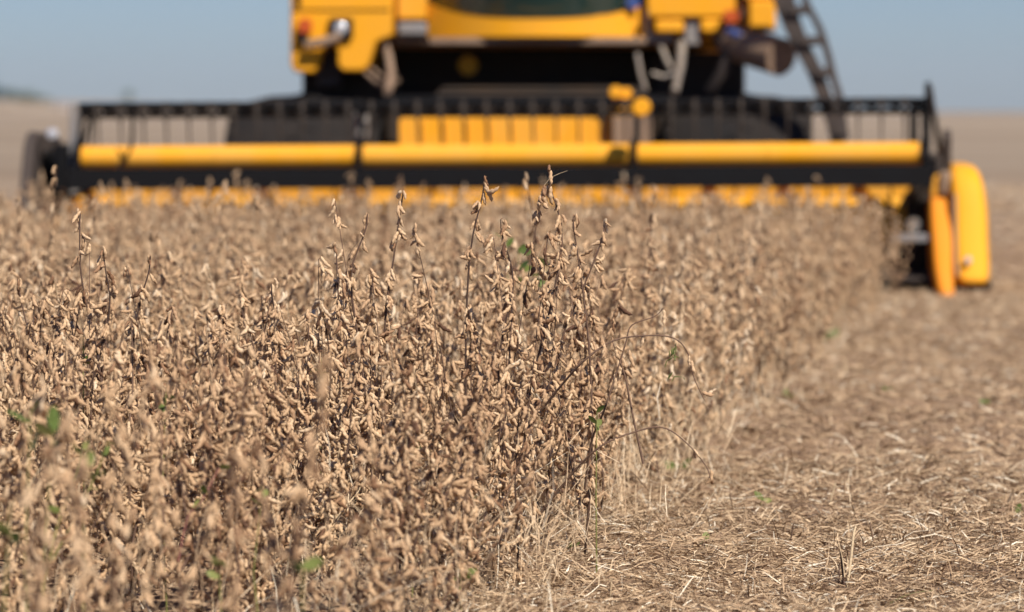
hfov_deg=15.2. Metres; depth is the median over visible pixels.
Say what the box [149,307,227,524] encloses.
soybean plant
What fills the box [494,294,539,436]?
soybean plant
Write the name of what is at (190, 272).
soybean plant
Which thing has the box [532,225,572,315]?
soybean plant
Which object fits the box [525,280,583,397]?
soybean plant
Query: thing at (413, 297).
soybean plant
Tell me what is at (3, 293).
soybean plant
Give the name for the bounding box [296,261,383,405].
soybean plant
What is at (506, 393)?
soybean plant
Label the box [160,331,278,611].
soybean plant
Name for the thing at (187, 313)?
soybean plant
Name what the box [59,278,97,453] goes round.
soybean plant
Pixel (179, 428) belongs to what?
soybean plant
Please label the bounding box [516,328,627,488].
soybean plant
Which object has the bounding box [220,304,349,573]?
soybean plant
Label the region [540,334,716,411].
leaning soybean plant
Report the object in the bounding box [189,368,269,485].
soybean plant
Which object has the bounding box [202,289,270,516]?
soybean plant
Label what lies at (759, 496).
weed
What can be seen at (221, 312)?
soybean plant
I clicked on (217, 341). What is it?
soybean plant
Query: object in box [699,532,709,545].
weed
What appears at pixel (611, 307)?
soybean plant
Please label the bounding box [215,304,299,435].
soybean plant
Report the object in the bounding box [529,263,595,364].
soybean plant
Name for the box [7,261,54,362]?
soybean plant
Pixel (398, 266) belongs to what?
soybean plant
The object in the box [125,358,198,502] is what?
soybean plant
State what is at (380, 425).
soybean plant
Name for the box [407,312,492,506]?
soybean plant
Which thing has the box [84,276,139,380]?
soybean plant
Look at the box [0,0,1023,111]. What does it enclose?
sky
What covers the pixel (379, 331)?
soybean plant
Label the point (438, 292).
soybean plant
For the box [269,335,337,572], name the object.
soybean plant
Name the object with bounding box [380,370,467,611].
soybean plant
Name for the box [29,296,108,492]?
soybean plant
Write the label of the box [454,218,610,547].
soybean plant
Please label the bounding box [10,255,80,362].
soybean plant
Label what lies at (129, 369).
soybean plant
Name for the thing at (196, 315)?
soybean plant
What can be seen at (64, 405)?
soybean plant
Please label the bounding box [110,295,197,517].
soybean plant
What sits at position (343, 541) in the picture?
soybean plant
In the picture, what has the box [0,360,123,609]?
soybean plant
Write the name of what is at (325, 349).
soybean plant
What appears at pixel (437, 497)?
soybean plant
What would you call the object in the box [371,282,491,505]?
soybean plant
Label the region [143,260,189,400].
soybean plant
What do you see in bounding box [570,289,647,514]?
soybean plant
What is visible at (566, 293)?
soybean plant
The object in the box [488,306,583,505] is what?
soybean plant
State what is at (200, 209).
soybean plant
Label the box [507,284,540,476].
soybean plant
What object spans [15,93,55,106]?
tree
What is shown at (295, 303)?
soybean plant
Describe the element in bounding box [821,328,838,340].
weed
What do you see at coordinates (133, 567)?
soybean plant
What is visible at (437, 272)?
soybean plant
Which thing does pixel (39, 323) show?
soybean plant
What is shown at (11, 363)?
soybean plant
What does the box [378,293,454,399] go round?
soybean plant
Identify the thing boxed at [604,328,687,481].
soybean plant
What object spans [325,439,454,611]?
soybean plant
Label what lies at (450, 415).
soybean plant
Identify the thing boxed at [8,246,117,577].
soybean plant
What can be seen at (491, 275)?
soybean plant
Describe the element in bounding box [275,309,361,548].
soybean plant
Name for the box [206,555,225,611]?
weed
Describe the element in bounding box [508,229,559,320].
soybean plant
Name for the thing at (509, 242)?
weed
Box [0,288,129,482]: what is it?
soybean plant
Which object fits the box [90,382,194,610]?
soybean plant
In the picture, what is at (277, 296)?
soybean plant
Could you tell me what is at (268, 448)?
soybean plant
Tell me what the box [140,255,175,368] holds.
soybean plant
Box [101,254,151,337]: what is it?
soybean plant
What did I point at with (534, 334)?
soybean plant
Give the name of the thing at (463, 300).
soybean plant
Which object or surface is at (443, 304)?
soybean plant
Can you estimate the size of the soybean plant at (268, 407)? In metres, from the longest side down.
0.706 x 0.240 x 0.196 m
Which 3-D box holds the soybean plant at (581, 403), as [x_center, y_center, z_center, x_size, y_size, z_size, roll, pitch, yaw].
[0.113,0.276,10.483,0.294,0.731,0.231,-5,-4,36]
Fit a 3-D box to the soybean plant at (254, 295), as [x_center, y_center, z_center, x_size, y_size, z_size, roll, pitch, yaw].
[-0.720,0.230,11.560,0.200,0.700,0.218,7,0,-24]
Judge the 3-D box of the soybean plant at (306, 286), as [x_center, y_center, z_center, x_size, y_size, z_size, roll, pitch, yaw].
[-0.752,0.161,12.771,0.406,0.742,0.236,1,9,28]
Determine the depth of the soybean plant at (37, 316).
11.68 m
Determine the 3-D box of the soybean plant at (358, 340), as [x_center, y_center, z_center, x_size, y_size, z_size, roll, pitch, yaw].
[-0.456,0.327,9.093,0.320,0.730,0.220,7,10,-16]
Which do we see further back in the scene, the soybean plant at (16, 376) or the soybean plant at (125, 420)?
the soybean plant at (125, 420)
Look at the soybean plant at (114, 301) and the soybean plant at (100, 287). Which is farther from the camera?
the soybean plant at (114, 301)
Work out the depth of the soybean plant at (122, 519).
9.15 m
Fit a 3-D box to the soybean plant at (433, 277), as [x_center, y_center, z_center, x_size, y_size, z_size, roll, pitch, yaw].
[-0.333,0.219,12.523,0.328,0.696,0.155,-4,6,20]
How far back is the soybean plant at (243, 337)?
11.99 m
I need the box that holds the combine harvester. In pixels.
[19,0,991,296]
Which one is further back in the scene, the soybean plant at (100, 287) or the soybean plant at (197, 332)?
the soybean plant at (197, 332)
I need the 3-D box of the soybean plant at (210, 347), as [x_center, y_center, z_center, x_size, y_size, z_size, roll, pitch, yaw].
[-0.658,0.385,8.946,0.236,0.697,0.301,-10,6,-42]
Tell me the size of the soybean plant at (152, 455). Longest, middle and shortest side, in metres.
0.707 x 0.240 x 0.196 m
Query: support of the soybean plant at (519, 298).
on the ground
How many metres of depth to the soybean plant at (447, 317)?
12.03 m
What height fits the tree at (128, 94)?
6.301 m
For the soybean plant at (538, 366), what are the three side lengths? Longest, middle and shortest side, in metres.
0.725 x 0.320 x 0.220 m
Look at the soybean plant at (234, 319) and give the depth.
11.35 m
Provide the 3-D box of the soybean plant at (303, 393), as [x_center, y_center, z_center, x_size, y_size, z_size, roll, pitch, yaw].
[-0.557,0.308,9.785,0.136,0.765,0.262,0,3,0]
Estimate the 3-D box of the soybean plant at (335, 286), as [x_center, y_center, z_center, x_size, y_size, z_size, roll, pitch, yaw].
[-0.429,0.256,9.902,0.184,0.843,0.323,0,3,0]
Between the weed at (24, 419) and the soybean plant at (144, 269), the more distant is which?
the soybean plant at (144, 269)
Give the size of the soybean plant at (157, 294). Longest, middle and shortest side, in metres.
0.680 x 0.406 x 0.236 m
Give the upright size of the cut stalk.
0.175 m
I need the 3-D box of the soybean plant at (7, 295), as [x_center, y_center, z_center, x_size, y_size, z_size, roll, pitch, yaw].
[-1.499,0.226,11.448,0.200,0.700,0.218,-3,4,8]
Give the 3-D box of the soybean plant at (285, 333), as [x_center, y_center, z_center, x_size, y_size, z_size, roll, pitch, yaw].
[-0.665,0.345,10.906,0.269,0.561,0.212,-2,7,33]
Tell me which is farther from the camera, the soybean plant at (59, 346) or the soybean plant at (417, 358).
the soybean plant at (417, 358)
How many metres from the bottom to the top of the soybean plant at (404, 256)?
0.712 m
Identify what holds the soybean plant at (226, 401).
on the ground
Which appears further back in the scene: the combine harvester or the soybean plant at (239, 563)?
the combine harvester
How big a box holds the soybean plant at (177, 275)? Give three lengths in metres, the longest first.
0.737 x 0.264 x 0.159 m
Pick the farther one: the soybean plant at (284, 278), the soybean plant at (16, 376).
the soybean plant at (284, 278)
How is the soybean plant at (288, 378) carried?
on the ground
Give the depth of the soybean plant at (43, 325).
12.57 m
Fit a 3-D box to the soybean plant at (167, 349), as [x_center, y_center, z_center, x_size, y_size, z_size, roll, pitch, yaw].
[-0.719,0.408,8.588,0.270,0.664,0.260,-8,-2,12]
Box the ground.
[0,100,1023,611]
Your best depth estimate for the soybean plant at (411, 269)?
12.18 m
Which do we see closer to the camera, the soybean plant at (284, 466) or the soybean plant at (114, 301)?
the soybean plant at (284, 466)
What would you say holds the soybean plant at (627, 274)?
on the ground
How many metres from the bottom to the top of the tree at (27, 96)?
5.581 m
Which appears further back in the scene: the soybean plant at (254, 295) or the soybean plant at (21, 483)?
the soybean plant at (254, 295)
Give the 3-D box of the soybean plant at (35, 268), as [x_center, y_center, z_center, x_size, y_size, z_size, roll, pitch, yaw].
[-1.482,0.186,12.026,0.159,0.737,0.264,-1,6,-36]
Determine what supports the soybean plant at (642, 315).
on the ground
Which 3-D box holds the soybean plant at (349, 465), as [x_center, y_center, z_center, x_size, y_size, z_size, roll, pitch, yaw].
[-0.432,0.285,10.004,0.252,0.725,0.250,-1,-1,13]
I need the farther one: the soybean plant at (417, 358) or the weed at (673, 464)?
the weed at (673, 464)
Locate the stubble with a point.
(847, 385)
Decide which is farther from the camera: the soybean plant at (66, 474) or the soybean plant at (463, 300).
the soybean plant at (463, 300)
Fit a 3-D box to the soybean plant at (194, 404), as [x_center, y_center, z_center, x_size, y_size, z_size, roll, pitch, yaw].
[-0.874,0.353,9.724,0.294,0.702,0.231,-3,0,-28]
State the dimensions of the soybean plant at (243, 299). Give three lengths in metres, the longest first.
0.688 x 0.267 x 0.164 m
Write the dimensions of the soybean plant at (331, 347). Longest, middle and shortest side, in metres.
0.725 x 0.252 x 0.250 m
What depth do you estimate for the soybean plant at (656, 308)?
12.07 m
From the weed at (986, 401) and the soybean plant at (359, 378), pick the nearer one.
the soybean plant at (359, 378)
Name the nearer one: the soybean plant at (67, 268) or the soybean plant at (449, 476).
the soybean plant at (449, 476)
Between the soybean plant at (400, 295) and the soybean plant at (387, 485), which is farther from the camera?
the soybean plant at (400, 295)
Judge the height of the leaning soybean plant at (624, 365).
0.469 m
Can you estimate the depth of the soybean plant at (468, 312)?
9.60 m
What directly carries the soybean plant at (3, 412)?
on the ground
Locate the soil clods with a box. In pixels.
[541,371,1023,611]
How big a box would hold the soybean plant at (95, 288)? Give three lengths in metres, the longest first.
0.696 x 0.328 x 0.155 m
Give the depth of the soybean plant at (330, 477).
8.57 m
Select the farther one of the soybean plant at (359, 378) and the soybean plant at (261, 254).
the soybean plant at (261, 254)
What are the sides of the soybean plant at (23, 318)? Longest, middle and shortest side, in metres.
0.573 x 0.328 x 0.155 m
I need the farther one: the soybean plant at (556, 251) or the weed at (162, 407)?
the soybean plant at (556, 251)
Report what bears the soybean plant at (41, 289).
on the ground
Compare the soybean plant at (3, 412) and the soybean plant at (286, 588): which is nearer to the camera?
the soybean plant at (286, 588)
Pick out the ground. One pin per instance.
(988, 146)
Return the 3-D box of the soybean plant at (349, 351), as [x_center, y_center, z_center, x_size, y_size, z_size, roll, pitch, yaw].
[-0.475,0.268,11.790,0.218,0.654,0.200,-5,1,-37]
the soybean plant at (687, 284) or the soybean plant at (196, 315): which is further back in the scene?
the soybean plant at (687, 284)
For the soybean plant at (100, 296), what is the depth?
12.93 m
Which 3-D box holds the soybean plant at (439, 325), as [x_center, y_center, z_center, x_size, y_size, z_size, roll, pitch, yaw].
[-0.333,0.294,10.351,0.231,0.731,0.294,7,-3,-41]
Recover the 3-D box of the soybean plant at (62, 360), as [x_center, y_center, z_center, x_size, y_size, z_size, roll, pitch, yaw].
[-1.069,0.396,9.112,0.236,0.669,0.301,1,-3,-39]
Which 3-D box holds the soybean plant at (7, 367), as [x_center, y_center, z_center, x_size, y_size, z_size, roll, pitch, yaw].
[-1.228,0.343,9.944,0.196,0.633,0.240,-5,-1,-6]
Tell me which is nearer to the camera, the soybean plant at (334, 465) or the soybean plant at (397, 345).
the soybean plant at (334, 465)
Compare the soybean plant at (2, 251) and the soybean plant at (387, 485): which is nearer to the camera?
the soybean plant at (387, 485)
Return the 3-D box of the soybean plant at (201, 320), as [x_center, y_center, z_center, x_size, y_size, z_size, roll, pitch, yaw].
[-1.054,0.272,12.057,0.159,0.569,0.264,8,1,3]
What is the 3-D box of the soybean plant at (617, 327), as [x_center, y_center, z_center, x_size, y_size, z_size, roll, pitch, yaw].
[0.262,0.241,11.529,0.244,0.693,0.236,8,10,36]
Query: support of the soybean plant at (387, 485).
on the ground
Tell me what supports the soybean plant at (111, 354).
on the ground
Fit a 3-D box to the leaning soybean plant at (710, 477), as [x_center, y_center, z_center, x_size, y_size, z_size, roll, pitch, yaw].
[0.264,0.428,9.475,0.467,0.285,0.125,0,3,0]
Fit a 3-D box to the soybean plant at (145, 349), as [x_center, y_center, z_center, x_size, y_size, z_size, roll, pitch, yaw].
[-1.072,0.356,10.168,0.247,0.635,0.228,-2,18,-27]
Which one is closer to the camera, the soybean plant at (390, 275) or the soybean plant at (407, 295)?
the soybean plant at (390, 275)
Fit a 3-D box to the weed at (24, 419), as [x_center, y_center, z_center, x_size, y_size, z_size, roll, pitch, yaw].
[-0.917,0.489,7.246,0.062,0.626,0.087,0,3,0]
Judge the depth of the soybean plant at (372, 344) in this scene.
10.71 m
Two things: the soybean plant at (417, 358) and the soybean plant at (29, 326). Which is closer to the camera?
the soybean plant at (29, 326)
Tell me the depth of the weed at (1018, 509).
11.05 m
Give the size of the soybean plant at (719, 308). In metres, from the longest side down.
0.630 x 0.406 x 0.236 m
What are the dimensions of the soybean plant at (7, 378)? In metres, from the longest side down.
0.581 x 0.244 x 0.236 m
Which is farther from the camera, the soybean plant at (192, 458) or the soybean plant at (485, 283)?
the soybean plant at (485, 283)
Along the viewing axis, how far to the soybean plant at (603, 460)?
10.62 m
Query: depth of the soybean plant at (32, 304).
9.76 m
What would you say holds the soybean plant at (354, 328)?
on the ground
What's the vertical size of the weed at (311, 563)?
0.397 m
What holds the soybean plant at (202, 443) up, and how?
on the ground
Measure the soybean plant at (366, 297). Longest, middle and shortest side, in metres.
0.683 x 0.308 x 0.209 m
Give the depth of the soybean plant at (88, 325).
9.61 m
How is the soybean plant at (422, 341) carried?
on the ground
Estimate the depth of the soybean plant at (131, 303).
13.15 m
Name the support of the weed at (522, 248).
on the ground
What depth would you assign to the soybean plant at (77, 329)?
10.22 m
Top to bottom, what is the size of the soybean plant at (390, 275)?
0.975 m
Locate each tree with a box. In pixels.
[0,86,20,98]
[12,89,36,104]
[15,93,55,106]
[121,89,133,101]
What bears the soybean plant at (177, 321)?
on the ground
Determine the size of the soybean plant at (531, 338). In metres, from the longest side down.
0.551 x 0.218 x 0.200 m
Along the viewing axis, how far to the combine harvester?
25.24 m
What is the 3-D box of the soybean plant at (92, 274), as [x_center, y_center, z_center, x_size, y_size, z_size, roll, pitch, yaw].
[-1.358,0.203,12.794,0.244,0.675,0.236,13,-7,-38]
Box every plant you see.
[0,248,7,291]
[0,264,31,411]
[0,284,48,348]
[0,288,16,479]
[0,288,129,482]
[0,290,71,383]
[0,301,49,480]
[0,303,16,492]
[0,317,79,585]
[0,318,70,512]
[0,346,124,611]
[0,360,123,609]
[0,406,6,518]
[0,447,20,608]
[0,468,24,611]
[1,255,27,444]
[2,298,87,513]
[2,320,54,565]
[2,373,52,429]
[4,299,63,506]
[4,336,53,611]
[4,340,113,611]
[6,295,69,540]
[6,403,120,611]
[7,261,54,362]
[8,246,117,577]
[8,275,82,483]
[9,270,61,371]
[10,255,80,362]
[14,276,90,537]
[16,332,133,600]
[16,410,92,611]
[18,300,52,454]
[19,289,93,351]
[20,261,78,417]
[25,390,105,611]
[27,248,54,354]
[27,321,125,490]
[28,320,126,606]
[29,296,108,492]
[33,254,122,417]
[33,403,169,611]
[34,269,87,490]
[41,265,101,393]
[41,291,114,342]
[46,272,85,364]
[46,317,145,574]
[51,264,129,390]
[51,273,109,381]
[52,442,115,559]
[53,426,219,611]
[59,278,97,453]
[69,253,126,364]
[69,279,129,367]
[71,208,109,569]
[72,252,157,562]
[76,279,160,490]
[76,316,152,521]
[76,334,148,536]
[78,318,185,611]
[79,271,117,489]
[81,263,95,363]
[82,343,201,611]
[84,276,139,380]
[89,323,127,538]
[90,275,198,483]
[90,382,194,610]
[91,415,189,596]
[92,253,152,335]
[92,353,165,611]
[96,264,145,468]
[96,321,171,490]
[98,282,172,423]
[99,280,161,433]
[100,396,190,600]
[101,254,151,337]
[102,388,189,588]
[104,272,127,344]
[109,311,168,400]
[109,371,184,585]
[110,269,176,469]
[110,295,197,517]
[118,262,164,401]
[119,277,176,366]
[119,279,181,431]
[119,306,199,567]
[119,368,228,599]
[120,388,194,551]
[122,340,244,603]
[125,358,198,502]
[132,258,196,382]
[139,275,249,494]
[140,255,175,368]
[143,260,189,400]
[143,315,199,404]
[149,296,164,423]
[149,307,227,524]
[151,304,274,532]
[155,359,299,611]
[156,307,203,483]
[157,288,214,400]
[159,307,206,464]
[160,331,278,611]
[162,355,254,603]
[163,290,217,448]
[165,251,203,452]
[165,323,267,601]
[167,311,205,458]
[175,266,227,373]
[178,308,247,384]
[181,304,226,382]
[189,311,254,511]
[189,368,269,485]
[195,365,292,599]
[196,180,231,344]
[196,337,255,502]
[197,339,243,526]
[200,256,265,387]
[200,281,237,358]
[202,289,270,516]
[202,292,268,426]
[202,301,253,443]
[204,316,270,528]
[205,370,329,611]
[210,345,266,611]
[211,334,304,611]
[212,320,300,503]
[214,350,334,611]
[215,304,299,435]
[215,319,299,611]
[218,286,261,401]
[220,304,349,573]
[223,293,283,366]
[225,260,270,333]
[228,267,268,379]
[229,329,312,491]
[233,312,328,581]
[237,253,302,390]
[237,299,269,454]
[239,251,267,377]
[243,266,292,394]
[244,260,334,349]
[247,268,320,396]
[249,247,333,375]
[250,317,322,572]
[252,288,364,446]
[253,268,292,366]
[254,287,323,526]
[254,391,339,601]
[255,254,324,380]
[256,295,338,497]
[257,258,319,398]
[257,298,366,540]
[261,318,325,522]
[265,278,320,565]
[267,304,395,590]
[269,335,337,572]
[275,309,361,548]
[276,265,333,345]
[277,296,335,489]
[278,276,331,505]
[285,378,370,592]
[285,514,422,611]
[287,269,386,447]
[287,317,362,499]
[288,263,315,338]
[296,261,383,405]
[299,297,381,577]
[301,278,327,369]
[306,289,407,487]
[311,242,379,527]
[313,270,362,378]
[314,328,393,545]
[316,291,391,372]
[316,379,432,604]
[319,244,373,335]
[323,336,374,523]
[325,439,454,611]
[328,188,407,503]
[329,282,388,544]
[334,293,367,387]
[337,369,424,515]
[338,212,395,543]
[340,282,458,537]
[343,302,379,415]
[343,326,420,491]
[347,399,402,611]
[354,272,445,495]
[357,266,442,463]
[357,282,431,432]
[360,316,426,540]
[362,265,458,416]
[364,398,514,611]
[365,336,409,477]
[368,312,424,441]
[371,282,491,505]
[372,251,487,400]
[373,385,460,602]
[376,292,475,471]
[376,299,449,411]
[376,344,483,610]
[377,363,475,607]
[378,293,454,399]
[380,278,431,357]
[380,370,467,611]
[384,262,429,364]
[384,300,473,469]
[387,261,450,474]
[391,269,476,440]
[391,278,459,461]
[394,246,455,405]
[395,292,459,422]
[399,314,450,508]
[402,410,503,611]
[406,340,487,595]
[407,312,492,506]
[409,171,565,564]
[412,298,459,434]
[421,218,560,570]
[421,392,551,611]
[427,280,504,442]
[434,282,488,465]
[434,284,460,473]
[441,276,499,370]
[443,255,499,491]
[450,269,507,474]
[453,338,569,589]
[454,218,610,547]
[454,277,509,510]
[459,264,532,486]
[459,358,557,590]
[462,165,569,557]
[463,252,495,484]
[469,278,504,440]
[471,300,584,588]
[473,276,513,482]
[479,282,575,527]
[481,278,511,459]
[483,272,529,405]
[484,274,607,529]
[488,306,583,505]
[490,246,538,345]
[490,266,529,481]
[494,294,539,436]
[501,172,586,415]
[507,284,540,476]
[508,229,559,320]
[508,317,539,482]
[509,326,567,458]
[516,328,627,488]
[522,243,587,409]
[524,423,713,533]
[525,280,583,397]
[526,259,634,535]
[527,214,614,555]
[528,287,589,479]
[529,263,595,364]
[530,225,602,459]
[531,268,637,485]
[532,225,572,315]
[533,264,582,345]
[540,301,633,478]
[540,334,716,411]
[550,249,591,392]
[562,294,630,521]
[564,343,633,499]
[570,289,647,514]
[571,248,634,468]
[575,292,659,473]
[576,326,638,440]
[577,283,661,488]
[579,276,630,492]
[583,308,666,489]
[588,213,658,449]
[597,247,666,436]
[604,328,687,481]
[611,305,703,483]
[611,337,643,463]
[614,284,670,460]
[632,326,726,448]
[635,275,761,456]
[642,259,713,460]
[652,244,703,454]
[655,258,744,455]
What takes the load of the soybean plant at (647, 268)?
on the ground
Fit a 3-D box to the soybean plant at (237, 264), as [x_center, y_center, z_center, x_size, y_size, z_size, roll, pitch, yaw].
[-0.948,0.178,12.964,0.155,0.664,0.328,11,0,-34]
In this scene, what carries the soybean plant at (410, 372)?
on the ground
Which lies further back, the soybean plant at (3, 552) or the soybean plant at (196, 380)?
the soybean plant at (196, 380)
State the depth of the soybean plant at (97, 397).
10.40 m
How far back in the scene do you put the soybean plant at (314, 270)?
12.22 m
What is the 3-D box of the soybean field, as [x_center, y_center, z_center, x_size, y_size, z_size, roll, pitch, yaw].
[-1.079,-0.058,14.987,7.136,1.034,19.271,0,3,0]
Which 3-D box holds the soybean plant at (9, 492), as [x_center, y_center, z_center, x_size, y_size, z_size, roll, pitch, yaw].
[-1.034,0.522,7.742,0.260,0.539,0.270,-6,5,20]
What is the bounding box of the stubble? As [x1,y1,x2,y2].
[578,256,1018,611]
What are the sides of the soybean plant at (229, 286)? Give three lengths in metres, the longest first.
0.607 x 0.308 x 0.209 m
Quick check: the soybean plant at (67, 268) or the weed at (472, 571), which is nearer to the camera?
the weed at (472, 571)
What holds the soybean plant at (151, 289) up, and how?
on the ground
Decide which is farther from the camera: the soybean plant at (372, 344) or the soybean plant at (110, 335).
the soybean plant at (110, 335)
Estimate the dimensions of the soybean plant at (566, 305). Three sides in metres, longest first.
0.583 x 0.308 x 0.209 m
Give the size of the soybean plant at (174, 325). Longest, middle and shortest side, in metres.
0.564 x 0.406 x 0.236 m
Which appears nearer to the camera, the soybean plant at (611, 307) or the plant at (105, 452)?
the plant at (105, 452)
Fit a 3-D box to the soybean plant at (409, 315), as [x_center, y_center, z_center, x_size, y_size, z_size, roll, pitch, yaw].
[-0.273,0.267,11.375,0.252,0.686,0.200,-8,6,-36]
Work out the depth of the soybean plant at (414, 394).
8.86 m
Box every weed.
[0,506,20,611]
[7,399,39,611]
[35,406,61,611]
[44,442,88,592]
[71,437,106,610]
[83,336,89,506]
[159,393,174,611]
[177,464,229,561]
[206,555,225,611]
[251,488,268,611]
[288,557,321,611]
[454,568,476,609]
[495,218,513,355]
[517,244,531,318]
[533,257,547,423]
[588,405,603,571]
[664,457,691,470]
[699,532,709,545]
[754,491,771,504]
[783,388,794,399]
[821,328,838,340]
[979,399,989,403]
[1015,503,1021,512]
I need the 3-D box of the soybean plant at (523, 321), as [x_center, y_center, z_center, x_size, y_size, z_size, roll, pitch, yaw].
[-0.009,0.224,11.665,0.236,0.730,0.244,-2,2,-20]
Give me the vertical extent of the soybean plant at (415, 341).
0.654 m
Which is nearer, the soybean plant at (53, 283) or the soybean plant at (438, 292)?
the soybean plant at (53, 283)
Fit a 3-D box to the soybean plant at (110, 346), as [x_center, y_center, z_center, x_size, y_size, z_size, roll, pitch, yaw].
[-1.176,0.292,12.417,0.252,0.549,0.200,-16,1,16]
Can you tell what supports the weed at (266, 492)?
on the ground
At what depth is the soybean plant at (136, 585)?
9.26 m
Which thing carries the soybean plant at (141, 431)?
on the ground
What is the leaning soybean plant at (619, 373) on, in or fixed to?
on the ground
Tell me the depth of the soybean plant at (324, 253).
12.70 m
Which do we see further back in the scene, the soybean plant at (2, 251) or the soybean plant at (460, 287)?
the soybean plant at (2, 251)
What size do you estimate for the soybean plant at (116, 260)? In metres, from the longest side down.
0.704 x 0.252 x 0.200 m
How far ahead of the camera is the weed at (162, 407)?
8.63 m
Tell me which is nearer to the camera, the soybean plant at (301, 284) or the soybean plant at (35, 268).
the soybean plant at (35, 268)
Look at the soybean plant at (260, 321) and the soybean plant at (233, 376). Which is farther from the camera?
the soybean plant at (260, 321)
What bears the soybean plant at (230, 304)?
on the ground
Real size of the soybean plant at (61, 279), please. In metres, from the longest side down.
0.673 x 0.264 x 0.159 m
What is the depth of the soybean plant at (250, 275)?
12.36 m
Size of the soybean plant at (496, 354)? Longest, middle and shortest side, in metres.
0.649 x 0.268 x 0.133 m
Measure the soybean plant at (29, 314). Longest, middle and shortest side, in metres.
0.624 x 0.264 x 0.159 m
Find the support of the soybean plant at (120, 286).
on the ground
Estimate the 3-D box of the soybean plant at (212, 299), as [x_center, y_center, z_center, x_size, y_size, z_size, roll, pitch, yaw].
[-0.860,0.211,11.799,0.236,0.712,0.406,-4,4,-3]
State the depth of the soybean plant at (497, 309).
11.21 m
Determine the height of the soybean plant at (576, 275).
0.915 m
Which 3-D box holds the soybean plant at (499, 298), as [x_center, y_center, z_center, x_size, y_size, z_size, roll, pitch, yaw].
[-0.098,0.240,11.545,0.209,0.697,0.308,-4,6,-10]
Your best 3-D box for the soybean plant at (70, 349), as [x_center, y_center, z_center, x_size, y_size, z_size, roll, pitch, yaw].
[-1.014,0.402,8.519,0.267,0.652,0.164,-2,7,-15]
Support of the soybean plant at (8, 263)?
on the ground
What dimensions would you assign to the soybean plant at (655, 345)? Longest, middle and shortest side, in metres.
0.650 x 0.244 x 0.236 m
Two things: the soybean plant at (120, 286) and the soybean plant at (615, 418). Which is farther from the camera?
the soybean plant at (120, 286)
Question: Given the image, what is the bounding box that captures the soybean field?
[0,165,914,611]
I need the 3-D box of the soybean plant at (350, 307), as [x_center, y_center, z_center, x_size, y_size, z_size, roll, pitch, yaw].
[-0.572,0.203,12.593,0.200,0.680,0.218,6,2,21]
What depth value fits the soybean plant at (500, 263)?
13.29 m
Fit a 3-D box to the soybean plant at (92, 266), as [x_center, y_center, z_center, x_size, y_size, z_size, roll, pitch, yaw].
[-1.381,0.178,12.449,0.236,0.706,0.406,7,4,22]
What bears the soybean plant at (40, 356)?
on the ground
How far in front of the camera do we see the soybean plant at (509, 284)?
9.51 m
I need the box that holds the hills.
[0,87,41,100]
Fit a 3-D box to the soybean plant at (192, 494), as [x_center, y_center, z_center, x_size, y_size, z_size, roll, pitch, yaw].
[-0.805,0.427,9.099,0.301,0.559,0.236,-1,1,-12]
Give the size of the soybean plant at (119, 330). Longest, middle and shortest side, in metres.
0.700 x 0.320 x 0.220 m
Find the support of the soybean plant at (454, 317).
on the ground
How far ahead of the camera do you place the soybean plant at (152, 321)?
11.81 m
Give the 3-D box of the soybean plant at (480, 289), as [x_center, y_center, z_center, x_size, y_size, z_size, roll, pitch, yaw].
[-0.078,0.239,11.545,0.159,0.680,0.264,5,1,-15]
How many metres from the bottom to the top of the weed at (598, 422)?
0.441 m
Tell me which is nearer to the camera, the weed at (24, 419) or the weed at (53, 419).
the weed at (53, 419)
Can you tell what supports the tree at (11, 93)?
on the ground
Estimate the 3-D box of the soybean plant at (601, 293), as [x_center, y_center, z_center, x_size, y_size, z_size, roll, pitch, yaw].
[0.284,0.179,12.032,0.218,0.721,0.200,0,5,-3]
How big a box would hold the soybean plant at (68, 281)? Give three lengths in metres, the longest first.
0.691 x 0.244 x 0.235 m
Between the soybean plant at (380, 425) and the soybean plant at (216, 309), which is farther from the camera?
the soybean plant at (216, 309)
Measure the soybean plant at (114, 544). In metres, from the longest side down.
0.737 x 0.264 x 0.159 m
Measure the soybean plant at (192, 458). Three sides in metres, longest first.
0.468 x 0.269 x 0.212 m
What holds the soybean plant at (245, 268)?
on the ground
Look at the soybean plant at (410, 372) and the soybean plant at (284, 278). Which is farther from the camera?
the soybean plant at (284, 278)
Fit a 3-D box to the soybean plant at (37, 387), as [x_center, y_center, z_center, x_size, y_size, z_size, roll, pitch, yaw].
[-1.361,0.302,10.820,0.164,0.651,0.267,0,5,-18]
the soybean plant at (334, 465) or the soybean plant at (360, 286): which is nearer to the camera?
the soybean plant at (334, 465)
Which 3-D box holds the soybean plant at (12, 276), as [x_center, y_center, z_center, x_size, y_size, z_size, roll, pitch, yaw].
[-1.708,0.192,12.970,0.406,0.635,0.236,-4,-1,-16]
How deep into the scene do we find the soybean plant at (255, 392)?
8.64 m
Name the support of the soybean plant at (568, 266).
on the ground
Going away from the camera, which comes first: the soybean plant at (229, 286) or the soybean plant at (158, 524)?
the soybean plant at (158, 524)
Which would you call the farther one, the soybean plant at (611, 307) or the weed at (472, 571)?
the soybean plant at (611, 307)
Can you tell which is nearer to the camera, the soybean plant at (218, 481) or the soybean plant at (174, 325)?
the soybean plant at (218, 481)
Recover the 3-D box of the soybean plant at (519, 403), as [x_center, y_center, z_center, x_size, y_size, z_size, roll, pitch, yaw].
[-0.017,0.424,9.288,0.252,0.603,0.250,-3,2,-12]
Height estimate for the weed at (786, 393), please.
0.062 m

